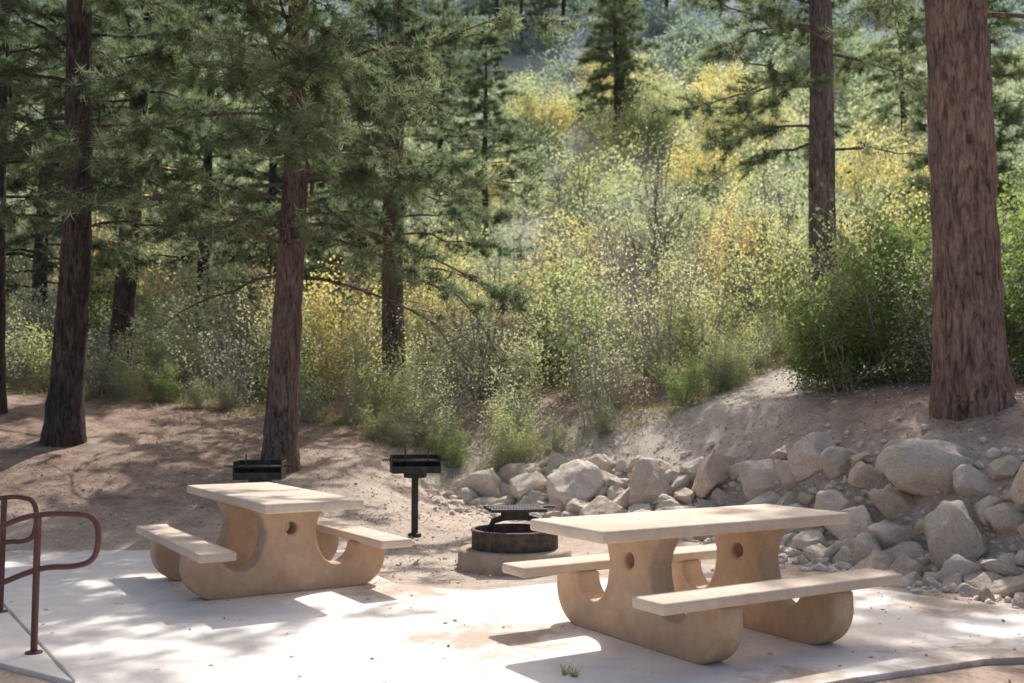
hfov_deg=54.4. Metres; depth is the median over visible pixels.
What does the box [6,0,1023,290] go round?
hillside scrub
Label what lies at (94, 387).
shrub
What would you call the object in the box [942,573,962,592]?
boulder
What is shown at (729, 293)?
shrub
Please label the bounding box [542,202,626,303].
shrub
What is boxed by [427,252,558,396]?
shrub
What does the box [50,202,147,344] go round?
shrub
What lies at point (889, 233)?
shrub
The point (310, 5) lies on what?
pine tree
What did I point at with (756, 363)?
shrub
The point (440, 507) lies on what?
pebbles
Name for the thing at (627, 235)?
shrub
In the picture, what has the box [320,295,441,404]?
shrub
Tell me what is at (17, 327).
shrub
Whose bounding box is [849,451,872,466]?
boulder
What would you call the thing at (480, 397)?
shrub
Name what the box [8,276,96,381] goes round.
shrub
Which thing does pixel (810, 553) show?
boulder
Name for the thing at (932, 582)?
boulder
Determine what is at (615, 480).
boulder
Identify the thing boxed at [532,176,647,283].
shrub
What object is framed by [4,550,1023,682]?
pavement
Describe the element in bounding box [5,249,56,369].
shrub
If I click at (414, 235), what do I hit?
shrub
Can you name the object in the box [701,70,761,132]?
shrub
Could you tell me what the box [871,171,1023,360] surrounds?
shrub
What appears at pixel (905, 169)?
shrub
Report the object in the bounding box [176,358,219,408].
shrub
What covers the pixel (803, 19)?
pine tree
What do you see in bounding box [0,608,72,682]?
path
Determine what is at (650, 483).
boulder
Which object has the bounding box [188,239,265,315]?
shrub
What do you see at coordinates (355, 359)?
shrub
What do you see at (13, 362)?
shrub
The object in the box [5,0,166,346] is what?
pine tree
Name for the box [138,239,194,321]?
shrub
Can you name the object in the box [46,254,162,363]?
shrub
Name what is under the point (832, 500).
boulder
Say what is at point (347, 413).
shrub
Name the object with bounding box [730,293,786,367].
shrub
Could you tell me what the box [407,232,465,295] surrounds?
shrub
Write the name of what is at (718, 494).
boulder
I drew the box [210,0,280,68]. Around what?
pine tree
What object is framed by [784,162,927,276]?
shrub
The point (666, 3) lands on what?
pine tree
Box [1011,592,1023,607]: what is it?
boulder
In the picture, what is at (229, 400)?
shrub
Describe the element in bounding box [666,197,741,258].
shrub
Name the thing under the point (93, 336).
shrub
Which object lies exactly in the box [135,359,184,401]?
shrub
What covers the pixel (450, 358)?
shrub
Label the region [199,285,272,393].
shrub
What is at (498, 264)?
shrub
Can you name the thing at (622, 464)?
boulder
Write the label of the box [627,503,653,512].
boulder
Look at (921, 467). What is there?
boulder
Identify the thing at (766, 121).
shrub
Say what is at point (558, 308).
shrub
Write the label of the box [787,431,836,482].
boulder
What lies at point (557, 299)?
shrub
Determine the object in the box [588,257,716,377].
shrub
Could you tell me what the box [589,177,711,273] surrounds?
shrub
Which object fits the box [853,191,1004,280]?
shrub
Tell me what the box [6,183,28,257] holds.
shrub
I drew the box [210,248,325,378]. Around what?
shrub
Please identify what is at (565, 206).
shrub
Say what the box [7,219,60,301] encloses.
shrub
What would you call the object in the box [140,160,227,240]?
shrub
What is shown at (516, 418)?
shrub
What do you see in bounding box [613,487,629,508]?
boulder
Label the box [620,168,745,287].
shrub
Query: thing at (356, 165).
pine tree
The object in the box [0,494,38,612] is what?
handrail
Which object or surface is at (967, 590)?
boulder
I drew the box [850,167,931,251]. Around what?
shrub
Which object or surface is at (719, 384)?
shrub
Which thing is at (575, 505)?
boulder
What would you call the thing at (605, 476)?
boulder
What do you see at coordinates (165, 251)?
shrub
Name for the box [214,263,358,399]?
shrub
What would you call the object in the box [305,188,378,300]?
shrub
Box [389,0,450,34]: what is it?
pine tree
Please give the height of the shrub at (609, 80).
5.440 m
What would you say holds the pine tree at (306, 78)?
on the ground at (50, 476)
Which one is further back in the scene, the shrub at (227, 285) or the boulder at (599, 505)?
the shrub at (227, 285)
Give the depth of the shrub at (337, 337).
22.94 m
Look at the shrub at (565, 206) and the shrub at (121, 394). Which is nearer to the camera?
the shrub at (121, 394)
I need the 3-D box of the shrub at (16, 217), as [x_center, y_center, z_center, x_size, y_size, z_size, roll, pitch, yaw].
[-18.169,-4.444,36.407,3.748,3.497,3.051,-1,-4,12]
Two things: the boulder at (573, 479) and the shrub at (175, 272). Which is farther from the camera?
the shrub at (175, 272)
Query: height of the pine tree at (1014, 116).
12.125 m
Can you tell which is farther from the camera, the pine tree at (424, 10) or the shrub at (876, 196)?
the pine tree at (424, 10)
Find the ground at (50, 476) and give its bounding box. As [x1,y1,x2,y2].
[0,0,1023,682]
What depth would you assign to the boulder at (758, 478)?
12.67 m
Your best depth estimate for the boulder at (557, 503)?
14.22 m
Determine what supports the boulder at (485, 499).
on the ground at (50, 476)
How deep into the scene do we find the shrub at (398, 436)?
17.39 m
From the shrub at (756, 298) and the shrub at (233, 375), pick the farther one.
the shrub at (756, 298)
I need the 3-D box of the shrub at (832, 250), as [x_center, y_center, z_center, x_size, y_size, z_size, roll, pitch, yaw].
[5.036,-0.744,14.741,1.998,2.885,1.948,-1,-4,8]
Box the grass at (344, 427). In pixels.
[6,355,1022,676]
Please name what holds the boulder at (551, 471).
on the ground at (50, 476)
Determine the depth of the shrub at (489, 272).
33.09 m
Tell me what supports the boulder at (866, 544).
on the ground at (50, 476)
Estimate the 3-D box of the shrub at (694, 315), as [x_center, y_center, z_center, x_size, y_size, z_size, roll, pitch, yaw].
[3.890,-0.986,19.396,3.113,3.309,2.340,-1,-4,12]
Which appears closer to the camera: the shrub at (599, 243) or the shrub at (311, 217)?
the shrub at (599, 243)
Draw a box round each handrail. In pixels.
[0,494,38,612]
[0,511,100,654]
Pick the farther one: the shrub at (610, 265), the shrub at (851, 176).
the shrub at (851, 176)
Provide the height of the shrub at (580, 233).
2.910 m
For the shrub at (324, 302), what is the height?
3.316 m
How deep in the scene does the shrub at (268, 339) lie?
22.43 m
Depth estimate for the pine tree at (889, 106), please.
61.31 m
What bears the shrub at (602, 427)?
on the ground at (50, 476)
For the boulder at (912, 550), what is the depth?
9.96 m
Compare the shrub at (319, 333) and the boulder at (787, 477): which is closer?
the boulder at (787, 477)
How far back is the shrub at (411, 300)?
30.54 m
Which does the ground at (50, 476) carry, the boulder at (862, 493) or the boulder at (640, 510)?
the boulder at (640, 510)
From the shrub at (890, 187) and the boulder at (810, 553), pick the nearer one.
the boulder at (810, 553)
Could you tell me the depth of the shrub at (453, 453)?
16.96 m
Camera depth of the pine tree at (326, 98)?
50.78 m
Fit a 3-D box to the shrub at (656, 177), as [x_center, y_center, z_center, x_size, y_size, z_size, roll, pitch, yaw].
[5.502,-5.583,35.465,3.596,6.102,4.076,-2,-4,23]
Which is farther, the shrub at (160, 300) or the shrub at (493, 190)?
the shrub at (493, 190)
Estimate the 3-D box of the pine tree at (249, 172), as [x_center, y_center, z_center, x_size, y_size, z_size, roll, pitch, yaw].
[-6.065,-3.394,25.933,4.431,8.648,4.757,4,-5,-41]
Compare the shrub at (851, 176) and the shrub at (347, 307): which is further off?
the shrub at (851, 176)
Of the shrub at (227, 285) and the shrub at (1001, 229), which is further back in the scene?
the shrub at (227, 285)
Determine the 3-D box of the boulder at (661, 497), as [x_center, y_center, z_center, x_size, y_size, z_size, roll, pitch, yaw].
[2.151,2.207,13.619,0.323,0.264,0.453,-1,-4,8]
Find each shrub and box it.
[5,247,31,328]
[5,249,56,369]
[5,298,34,386]
[5,306,99,390]
[5,307,29,361]
[5,307,46,387]
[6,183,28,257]
[6,192,51,259]
[6,216,59,305]
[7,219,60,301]
[8,259,58,314]
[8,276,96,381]
[14,178,105,288]
[27,274,104,311]
[29,286,56,344]
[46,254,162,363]
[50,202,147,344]
[52,301,157,396]
[55,210,118,247]
[55,214,146,288]
[55,228,199,320]
[86,288,164,378]
[86,312,189,397]
[90,348,145,399]
[91,354,133,394]
[92,206,155,237]
[93,184,174,279]
[102,265,165,338]
[104,188,215,292]
[134,264,212,360]
[134,305,213,375]
[135,283,247,391]
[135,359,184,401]
[137,276,209,334]
[138,172,214,282]
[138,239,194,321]
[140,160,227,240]
[143,223,224,306]
[145,236,273,371]
[147,292,220,348]
[170,290,268,407]
[176,201,278,302]
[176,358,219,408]
[179,264,272,381]
[180,161,265,271]
[181,252,266,356]
[183,243,246,283]
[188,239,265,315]
[197,266,248,341]
[198,242,255,326]
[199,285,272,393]
[203,378,252,409]
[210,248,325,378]
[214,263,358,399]
[216,253,344,372]
[231,218,347,311]
[232,294,327,387]
[233,285,344,417]
[242,155,333,223]
[243,250,427,397]
[255,272,362,395]
[258,255,381,384]
[262,169,334,234]
[298,364,338,421]
[300,295,361,398]
[304,229,411,338]
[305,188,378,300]
[312,258,381,346]
[313,295,369,380]
[316,294,406,413]
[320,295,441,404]
[323,313,430,418]
[325,223,410,323]
[330,208,432,301]
[331,273,423,374]
[332,377,378,425]
[342,396,397,439]
[343,356,401,421]
[354,348,459,441]
[370,277,515,406]
[370,299,424,363]
[376,212,479,319]
[376,404,422,444]
[403,237,508,364]
[403,261,421,324]
[404,260,465,381]
[405,278,482,382]
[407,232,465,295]
[410,273,527,369]
[412,216,486,301]
[412,338,490,434]
[413,279,501,396]
[413,389,468,450]
[414,284,491,360]
[424,422,474,468]
[426,254,492,317]
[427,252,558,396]
[437,255,518,407]
[443,297,503,378]
[448,252,554,369]
[453,146,520,212]
[457,230,559,319]
[461,293,557,400]
[467,424,531,471]
[469,247,522,307]
[472,360,551,445]
[480,208,548,297]
[480,395,550,462]
[486,247,636,379]
[496,259,587,364]
[497,231,599,319]
[501,66,571,133]
[505,211,627,347]
[507,78,584,143]
[514,247,636,366]
[523,409,582,455]
[524,245,675,392]
[526,142,620,223]
[526,182,642,302]
[530,228,575,281]
[531,212,600,329]
[531,237,627,295]
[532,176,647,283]
[533,315,608,382]
[537,287,652,429]
[537,322,661,407]
[538,138,618,250]
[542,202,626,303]
[567,213,662,286]
[568,56,612,102]
[570,178,652,308]
[573,392,626,435]
[575,217,699,372]
[575,297,660,365]
[584,50,666,110]
[585,167,706,332]
[587,213,682,343]
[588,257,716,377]
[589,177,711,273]
[600,199,730,391]
[610,209,648,274]
[613,68,681,142]
[615,64,701,145]
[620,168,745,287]
[620,170,700,305]
[620,235,684,289]
[622,96,707,244]
[622,264,676,325]
[627,215,755,325]
[632,247,692,313]
[633,202,794,371]
[635,135,736,210]
[646,344,719,406]
[655,128,737,207]
[659,243,730,340]
[665,174,777,270]
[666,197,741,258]
[666,233,749,315]
[669,225,730,304]
[672,276,741,351]
[676,206,760,294]
[679,71,759,151]
[686,307,777,387]
[688,319,748,391]
[690,193,793,318]
[691,183,799,316]
[692,148,757,202]
[693,56,748,105]
[694,194,807,340]
[699,209,802,346]
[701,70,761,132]
[707,334,762,382]
[709,252,784,326]
[714,199,850,319]
[716,171,786,248]
[719,143,806,278]
[719,267,798,329]
[721,208,807,299]
[722,171,808,323]
[727,330,777,374]
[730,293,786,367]
[735,84,799,146]
[741,185,807,257]
[742,274,808,353]
[751,156,930,376]
[759,228,808,290]
[763,305,874,391]
[767,249,922,392]
[768,290,806,354]
[770,214,905,300]
[775,216,848,271]
[779,318,805,357]
[782,189,924,381]
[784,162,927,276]
[786,158,1017,369]
[799,240,913,299]
[800,114,908,213]
[803,182,930,288]
[803,195,887,267]
[805,186,931,273]
[815,206,932,382]
[836,176,924,234]
[837,189,909,239]
[839,112,926,212]
[843,189,931,262]
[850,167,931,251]
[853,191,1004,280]
[858,215,930,302]
[867,241,1007,380]
[870,140,930,200]
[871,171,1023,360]
[886,218,1023,379]
[890,176,927,222]
[900,181,1017,252]
[997,152,1023,371]
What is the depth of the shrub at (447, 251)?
33.92 m
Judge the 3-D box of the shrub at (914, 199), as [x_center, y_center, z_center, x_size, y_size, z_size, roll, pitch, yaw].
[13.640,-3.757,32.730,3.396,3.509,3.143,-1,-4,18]
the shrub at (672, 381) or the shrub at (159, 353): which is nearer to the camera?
the shrub at (672, 381)
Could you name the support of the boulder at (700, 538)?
on the ground at (50, 476)
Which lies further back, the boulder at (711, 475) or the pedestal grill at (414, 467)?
the boulder at (711, 475)
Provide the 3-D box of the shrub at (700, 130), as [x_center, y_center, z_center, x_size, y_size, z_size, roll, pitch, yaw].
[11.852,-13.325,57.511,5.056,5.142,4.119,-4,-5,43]
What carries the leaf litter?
on the ground at (50, 476)
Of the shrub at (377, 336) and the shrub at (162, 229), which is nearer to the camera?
the shrub at (377, 336)
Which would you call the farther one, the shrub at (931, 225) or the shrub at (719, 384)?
the shrub at (931, 225)
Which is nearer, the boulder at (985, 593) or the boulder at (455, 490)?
the boulder at (985, 593)
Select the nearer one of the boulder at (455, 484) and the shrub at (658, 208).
the boulder at (455, 484)
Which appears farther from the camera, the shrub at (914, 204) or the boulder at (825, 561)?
the shrub at (914, 204)
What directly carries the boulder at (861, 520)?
on the ground at (50, 476)
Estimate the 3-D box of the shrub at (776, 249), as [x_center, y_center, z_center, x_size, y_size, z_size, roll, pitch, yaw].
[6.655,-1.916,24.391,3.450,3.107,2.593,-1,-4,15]
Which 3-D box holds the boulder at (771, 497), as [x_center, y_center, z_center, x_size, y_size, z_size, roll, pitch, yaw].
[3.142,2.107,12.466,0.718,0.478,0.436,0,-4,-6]
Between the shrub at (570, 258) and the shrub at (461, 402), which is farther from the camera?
the shrub at (570, 258)
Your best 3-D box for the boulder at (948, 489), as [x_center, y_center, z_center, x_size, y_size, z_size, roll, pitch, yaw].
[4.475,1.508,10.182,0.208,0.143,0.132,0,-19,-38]
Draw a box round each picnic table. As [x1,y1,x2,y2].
[136,482,411,599]
[502,504,902,664]
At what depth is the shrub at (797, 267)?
24.81 m
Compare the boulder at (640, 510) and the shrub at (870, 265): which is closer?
the boulder at (640, 510)
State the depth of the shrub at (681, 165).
45.40 m
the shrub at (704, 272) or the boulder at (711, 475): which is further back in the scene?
the shrub at (704, 272)
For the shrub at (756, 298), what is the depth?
23.15 m
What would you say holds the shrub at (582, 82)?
on the ground at (50, 476)
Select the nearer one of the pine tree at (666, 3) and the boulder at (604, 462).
the boulder at (604, 462)
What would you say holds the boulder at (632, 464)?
on the ground at (50, 476)
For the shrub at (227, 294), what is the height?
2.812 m
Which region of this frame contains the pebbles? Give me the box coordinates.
[40,362,1022,579]
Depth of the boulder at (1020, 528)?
9.06 m
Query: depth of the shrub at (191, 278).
30.23 m
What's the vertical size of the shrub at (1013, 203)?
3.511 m
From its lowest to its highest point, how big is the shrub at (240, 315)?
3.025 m
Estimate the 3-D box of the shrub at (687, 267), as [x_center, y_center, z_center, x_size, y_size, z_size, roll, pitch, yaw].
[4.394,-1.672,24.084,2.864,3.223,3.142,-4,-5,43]
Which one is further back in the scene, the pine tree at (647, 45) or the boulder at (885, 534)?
the pine tree at (647, 45)
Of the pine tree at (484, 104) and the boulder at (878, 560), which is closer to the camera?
the boulder at (878, 560)
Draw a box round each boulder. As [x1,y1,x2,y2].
[443,491,454,497]
[451,487,459,494]
[452,481,459,487]
[456,487,477,503]
[457,468,502,498]
[469,498,482,506]
[478,496,497,505]
[496,494,516,504]
[499,482,509,497]
[500,462,525,484]
[508,471,546,498]
[515,490,548,504]
[516,496,532,504]
[518,463,542,474]
[529,512,539,516]
[535,501,546,505]
[541,498,563,511]
[544,511,561,517]
[545,451,569,473]
[546,459,604,504]
[546,469,557,479]
[560,511,577,516]
[565,498,589,513]
[578,495,622,515]
[588,454,615,471]
[593,485,608,499]
[601,470,614,485]
[607,485,624,499]
[608,476,625,488]
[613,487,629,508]
[616,459,628,471]
[623,467,632,472]
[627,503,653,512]
[628,455,642,467]
[628,457,676,505]
[634,509,650,511]
[655,499,681,509]
[655,505,696,510]
[657,493,677,504]
[664,470,681,483]
[670,474,691,492]
[674,487,695,503]
[679,458,702,481]
[692,454,734,497]
[694,535,713,540]
[696,500,715,507]
[711,488,729,505]
[726,463,739,479]
[737,459,779,500]
[744,491,780,504]
[770,444,792,460]
[774,459,798,489]
[775,491,800,505]
[778,553,787,561]
[779,546,786,553]
[780,533,796,545]
[784,503,808,534]
[786,533,796,549]
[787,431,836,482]
[792,529,828,551]
[796,555,807,564]
[797,492,814,505]
[801,543,826,561]
[806,526,824,530]
[814,489,853,511]
[818,557,830,565]
[819,446,854,478]
[823,540,843,560]
[824,505,873,541]
[831,546,853,566]
[832,561,851,569]
[841,535,874,549]
[847,461,878,488]
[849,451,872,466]
[853,533,882,565]
[856,551,891,570]
[860,489,870,495]
[867,520,912,549]
[868,487,913,520]
[875,438,975,496]
[875,466,884,476]
[882,439,905,450]
[882,541,925,563]
[889,555,931,576]
[903,571,921,580]
[910,517,925,540]
[921,577,941,589]
[924,500,988,569]
[934,554,984,581]
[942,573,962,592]
[943,484,954,495]
[952,464,991,496]
[958,447,980,460]
[958,583,979,596]
[963,571,1005,589]
[973,496,1004,526]
[974,559,1021,576]
[978,587,995,601]
[984,502,1023,533]
[988,455,1021,479]
[991,574,1023,595]
[1008,462,1023,505]
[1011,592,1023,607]
[1017,523,1023,539]
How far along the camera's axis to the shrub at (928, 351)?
13.54 m
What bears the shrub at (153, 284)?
on the ground at (50, 476)
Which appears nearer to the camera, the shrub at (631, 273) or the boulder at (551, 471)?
the boulder at (551, 471)
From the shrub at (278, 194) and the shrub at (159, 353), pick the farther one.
the shrub at (278, 194)
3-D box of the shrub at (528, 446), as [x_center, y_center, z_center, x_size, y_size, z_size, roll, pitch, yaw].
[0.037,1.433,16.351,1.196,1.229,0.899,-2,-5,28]
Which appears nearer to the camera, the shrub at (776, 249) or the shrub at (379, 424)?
the shrub at (379, 424)
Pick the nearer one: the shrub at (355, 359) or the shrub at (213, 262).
the shrub at (355, 359)
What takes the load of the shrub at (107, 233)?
on the ground at (50, 476)
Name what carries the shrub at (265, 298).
on the ground at (50, 476)
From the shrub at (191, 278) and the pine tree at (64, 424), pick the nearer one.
the pine tree at (64, 424)
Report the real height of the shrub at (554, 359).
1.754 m
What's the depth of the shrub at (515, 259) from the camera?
31.42 m
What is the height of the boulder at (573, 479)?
0.922 m
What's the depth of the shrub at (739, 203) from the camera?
31.99 m
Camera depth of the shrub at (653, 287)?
25.90 m
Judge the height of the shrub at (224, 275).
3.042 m
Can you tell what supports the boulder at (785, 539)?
on the ground at (50, 476)
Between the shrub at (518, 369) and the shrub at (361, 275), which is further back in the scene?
the shrub at (361, 275)
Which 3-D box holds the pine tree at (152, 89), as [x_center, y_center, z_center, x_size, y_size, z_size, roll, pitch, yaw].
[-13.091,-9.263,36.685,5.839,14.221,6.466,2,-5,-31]
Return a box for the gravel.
[397,399,1023,608]
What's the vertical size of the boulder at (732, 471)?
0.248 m
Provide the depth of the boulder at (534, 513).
14.16 m
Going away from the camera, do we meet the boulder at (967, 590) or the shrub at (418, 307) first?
the boulder at (967, 590)
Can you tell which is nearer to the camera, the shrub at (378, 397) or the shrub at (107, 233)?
the shrub at (378, 397)
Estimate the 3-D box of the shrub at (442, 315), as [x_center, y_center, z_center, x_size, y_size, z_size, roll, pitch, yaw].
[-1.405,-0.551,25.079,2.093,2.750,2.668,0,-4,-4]
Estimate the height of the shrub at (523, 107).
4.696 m
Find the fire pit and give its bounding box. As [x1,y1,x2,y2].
[457,505,571,575]
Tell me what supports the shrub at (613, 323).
on the ground at (50, 476)
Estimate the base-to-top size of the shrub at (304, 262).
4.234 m
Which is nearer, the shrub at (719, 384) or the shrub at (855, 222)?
the shrub at (719, 384)
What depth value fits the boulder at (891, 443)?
11.19 m
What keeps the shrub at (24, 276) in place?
on the ground at (50, 476)
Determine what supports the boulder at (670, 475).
on the ground at (50, 476)
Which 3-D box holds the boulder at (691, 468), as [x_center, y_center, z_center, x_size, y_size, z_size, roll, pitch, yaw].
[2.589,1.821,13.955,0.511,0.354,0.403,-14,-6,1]
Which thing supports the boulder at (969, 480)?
on the ground at (50, 476)
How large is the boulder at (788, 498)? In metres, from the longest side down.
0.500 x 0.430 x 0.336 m
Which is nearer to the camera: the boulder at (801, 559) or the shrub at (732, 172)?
the boulder at (801, 559)
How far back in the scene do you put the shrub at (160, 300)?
27.04 m
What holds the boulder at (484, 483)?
on the ground at (50, 476)
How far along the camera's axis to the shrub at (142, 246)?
32.57 m
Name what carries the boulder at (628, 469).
on the ground at (50, 476)
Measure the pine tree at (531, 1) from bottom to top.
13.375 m
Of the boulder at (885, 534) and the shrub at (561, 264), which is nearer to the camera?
the boulder at (885, 534)
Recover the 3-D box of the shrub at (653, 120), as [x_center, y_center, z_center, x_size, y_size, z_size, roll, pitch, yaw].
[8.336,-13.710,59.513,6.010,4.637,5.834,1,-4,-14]
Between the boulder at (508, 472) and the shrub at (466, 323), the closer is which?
the boulder at (508, 472)
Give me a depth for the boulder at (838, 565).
10.02 m
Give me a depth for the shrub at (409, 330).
25.70 m
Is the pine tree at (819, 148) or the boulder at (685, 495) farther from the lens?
the pine tree at (819, 148)
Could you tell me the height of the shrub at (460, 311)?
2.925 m
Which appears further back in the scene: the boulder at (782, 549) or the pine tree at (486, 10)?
the pine tree at (486, 10)
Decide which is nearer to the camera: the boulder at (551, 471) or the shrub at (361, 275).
the boulder at (551, 471)
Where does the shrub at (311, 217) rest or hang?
on the ground at (50, 476)
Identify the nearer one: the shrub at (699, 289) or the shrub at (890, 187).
the shrub at (699, 289)
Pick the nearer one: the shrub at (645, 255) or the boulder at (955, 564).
the boulder at (955, 564)
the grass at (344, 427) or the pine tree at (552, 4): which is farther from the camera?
the pine tree at (552, 4)
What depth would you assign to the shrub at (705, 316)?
20.98 m
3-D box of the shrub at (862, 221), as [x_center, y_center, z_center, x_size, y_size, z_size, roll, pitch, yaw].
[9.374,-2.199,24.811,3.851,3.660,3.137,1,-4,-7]
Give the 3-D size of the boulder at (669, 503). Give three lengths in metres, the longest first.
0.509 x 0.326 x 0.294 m
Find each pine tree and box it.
[0,0,251,446]
[0,0,584,473]
[0,1,161,414]
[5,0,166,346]
[6,0,308,394]
[12,0,215,177]
[29,9,169,194]
[93,0,233,221]
[108,0,282,328]
[189,59,370,331]
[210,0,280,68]
[214,0,552,410]
[282,0,322,46]
[304,35,441,319]
[306,41,403,233]
[309,30,376,196]
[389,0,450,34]
[404,0,492,172]
[438,16,541,236]
[467,0,523,68]
[499,0,551,49]
[523,0,561,14]
[536,0,594,24]
[569,0,651,135]
[574,0,671,123]
[583,0,637,33]
[636,0,696,15]
[644,0,927,361]
[780,0,845,43]
[818,0,1023,420]
[856,0,927,142]
[867,0,1023,255]
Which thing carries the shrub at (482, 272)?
on the ground at (50, 476)
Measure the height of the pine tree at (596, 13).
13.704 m
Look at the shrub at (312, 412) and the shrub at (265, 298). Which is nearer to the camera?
the shrub at (312, 412)
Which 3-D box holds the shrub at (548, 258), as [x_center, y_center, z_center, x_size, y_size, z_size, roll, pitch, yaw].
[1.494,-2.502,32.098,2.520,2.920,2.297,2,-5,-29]
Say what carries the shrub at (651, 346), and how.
on the ground at (50, 476)
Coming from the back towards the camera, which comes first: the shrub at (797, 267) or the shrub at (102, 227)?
the shrub at (102, 227)
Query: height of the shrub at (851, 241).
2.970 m
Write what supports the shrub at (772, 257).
on the ground at (50, 476)
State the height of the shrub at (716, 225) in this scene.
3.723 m
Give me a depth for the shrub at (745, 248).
24.17 m
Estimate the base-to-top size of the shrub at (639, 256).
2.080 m
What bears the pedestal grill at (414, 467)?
on the ground at (50, 476)
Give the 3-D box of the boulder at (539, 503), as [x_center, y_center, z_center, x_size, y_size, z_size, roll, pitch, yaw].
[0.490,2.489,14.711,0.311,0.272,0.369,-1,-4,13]
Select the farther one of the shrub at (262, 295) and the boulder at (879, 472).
the shrub at (262, 295)
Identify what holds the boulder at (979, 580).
on the ground at (50, 476)
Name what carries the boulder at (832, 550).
on the boulder at (810, 553)
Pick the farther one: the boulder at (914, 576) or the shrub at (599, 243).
the shrub at (599, 243)
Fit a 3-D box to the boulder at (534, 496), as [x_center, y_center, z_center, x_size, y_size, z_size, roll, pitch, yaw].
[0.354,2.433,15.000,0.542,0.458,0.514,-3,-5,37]
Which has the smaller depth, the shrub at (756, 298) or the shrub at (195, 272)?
the shrub at (756, 298)
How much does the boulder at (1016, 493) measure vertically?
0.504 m
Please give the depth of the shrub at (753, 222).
24.31 m
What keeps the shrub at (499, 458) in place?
on the ground at (50, 476)
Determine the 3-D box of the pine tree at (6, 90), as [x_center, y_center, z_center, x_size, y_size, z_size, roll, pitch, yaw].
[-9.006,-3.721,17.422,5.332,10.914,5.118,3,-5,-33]
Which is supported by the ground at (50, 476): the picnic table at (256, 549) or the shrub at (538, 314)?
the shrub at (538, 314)
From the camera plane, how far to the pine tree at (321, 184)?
30.03 m
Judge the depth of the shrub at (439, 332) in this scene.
23.88 m
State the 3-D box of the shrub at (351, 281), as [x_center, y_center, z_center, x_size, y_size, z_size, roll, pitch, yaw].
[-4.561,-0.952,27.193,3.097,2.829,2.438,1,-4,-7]
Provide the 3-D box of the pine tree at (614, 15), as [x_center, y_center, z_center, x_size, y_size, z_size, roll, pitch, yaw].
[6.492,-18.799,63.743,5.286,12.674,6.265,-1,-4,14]
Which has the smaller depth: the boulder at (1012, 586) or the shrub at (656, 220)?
the boulder at (1012, 586)
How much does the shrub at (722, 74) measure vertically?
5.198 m
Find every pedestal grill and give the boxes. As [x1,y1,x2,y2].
[225,454,291,482]
[382,448,449,536]
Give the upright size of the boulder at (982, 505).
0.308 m
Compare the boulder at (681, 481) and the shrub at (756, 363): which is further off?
the shrub at (756, 363)
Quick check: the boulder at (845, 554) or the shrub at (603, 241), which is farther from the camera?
the shrub at (603, 241)
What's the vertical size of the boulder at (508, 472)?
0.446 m
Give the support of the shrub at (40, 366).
on the ground at (50, 476)
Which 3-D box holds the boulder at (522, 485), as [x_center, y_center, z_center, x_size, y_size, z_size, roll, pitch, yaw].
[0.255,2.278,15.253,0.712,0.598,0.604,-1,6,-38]
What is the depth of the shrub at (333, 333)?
21.91 m
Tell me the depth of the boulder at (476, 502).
15.11 m
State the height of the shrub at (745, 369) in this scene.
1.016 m
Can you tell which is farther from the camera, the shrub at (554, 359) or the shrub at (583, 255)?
the shrub at (583, 255)
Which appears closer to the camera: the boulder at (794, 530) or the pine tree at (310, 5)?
the boulder at (794, 530)
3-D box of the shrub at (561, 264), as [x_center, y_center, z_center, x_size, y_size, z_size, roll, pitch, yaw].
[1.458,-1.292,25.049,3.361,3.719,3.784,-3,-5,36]
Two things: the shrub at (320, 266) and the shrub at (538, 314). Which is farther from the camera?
the shrub at (320, 266)
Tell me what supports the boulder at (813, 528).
on the boulder at (789, 544)
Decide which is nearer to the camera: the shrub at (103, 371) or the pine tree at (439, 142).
the shrub at (103, 371)
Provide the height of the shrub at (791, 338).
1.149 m
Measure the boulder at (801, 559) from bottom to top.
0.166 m
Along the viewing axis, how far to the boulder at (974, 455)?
10.27 m
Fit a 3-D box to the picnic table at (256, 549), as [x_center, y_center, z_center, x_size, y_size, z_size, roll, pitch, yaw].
[-2.270,1.809,9.216,1.850,0.834,2.486,2,-5,-32]
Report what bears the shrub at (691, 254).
on the ground at (50, 476)
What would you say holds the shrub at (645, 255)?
on the ground at (50, 476)
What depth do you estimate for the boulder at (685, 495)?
13.46 m
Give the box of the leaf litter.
[0,362,1023,682]
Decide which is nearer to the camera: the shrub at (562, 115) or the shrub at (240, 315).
the shrub at (240, 315)
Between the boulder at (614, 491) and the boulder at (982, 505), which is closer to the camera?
the boulder at (982, 505)
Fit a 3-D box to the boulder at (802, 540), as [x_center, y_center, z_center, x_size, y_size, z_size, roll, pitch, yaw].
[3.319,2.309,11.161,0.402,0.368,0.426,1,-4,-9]
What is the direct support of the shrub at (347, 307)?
on the ground at (50, 476)
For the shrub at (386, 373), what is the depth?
19.58 m
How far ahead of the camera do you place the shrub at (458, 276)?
29.15 m
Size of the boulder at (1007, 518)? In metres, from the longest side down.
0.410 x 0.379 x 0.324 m
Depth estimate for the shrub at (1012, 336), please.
13.01 m
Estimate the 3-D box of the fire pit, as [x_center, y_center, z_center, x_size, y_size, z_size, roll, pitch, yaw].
[0.030,2.060,10.332,1.200,0.697,1.200,1,-4,-11]
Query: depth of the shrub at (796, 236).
32.16 m
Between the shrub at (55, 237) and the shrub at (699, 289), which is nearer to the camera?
the shrub at (699, 289)
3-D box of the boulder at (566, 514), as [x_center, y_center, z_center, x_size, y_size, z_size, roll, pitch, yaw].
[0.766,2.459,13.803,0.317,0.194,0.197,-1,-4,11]
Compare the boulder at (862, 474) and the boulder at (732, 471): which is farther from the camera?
the boulder at (732, 471)

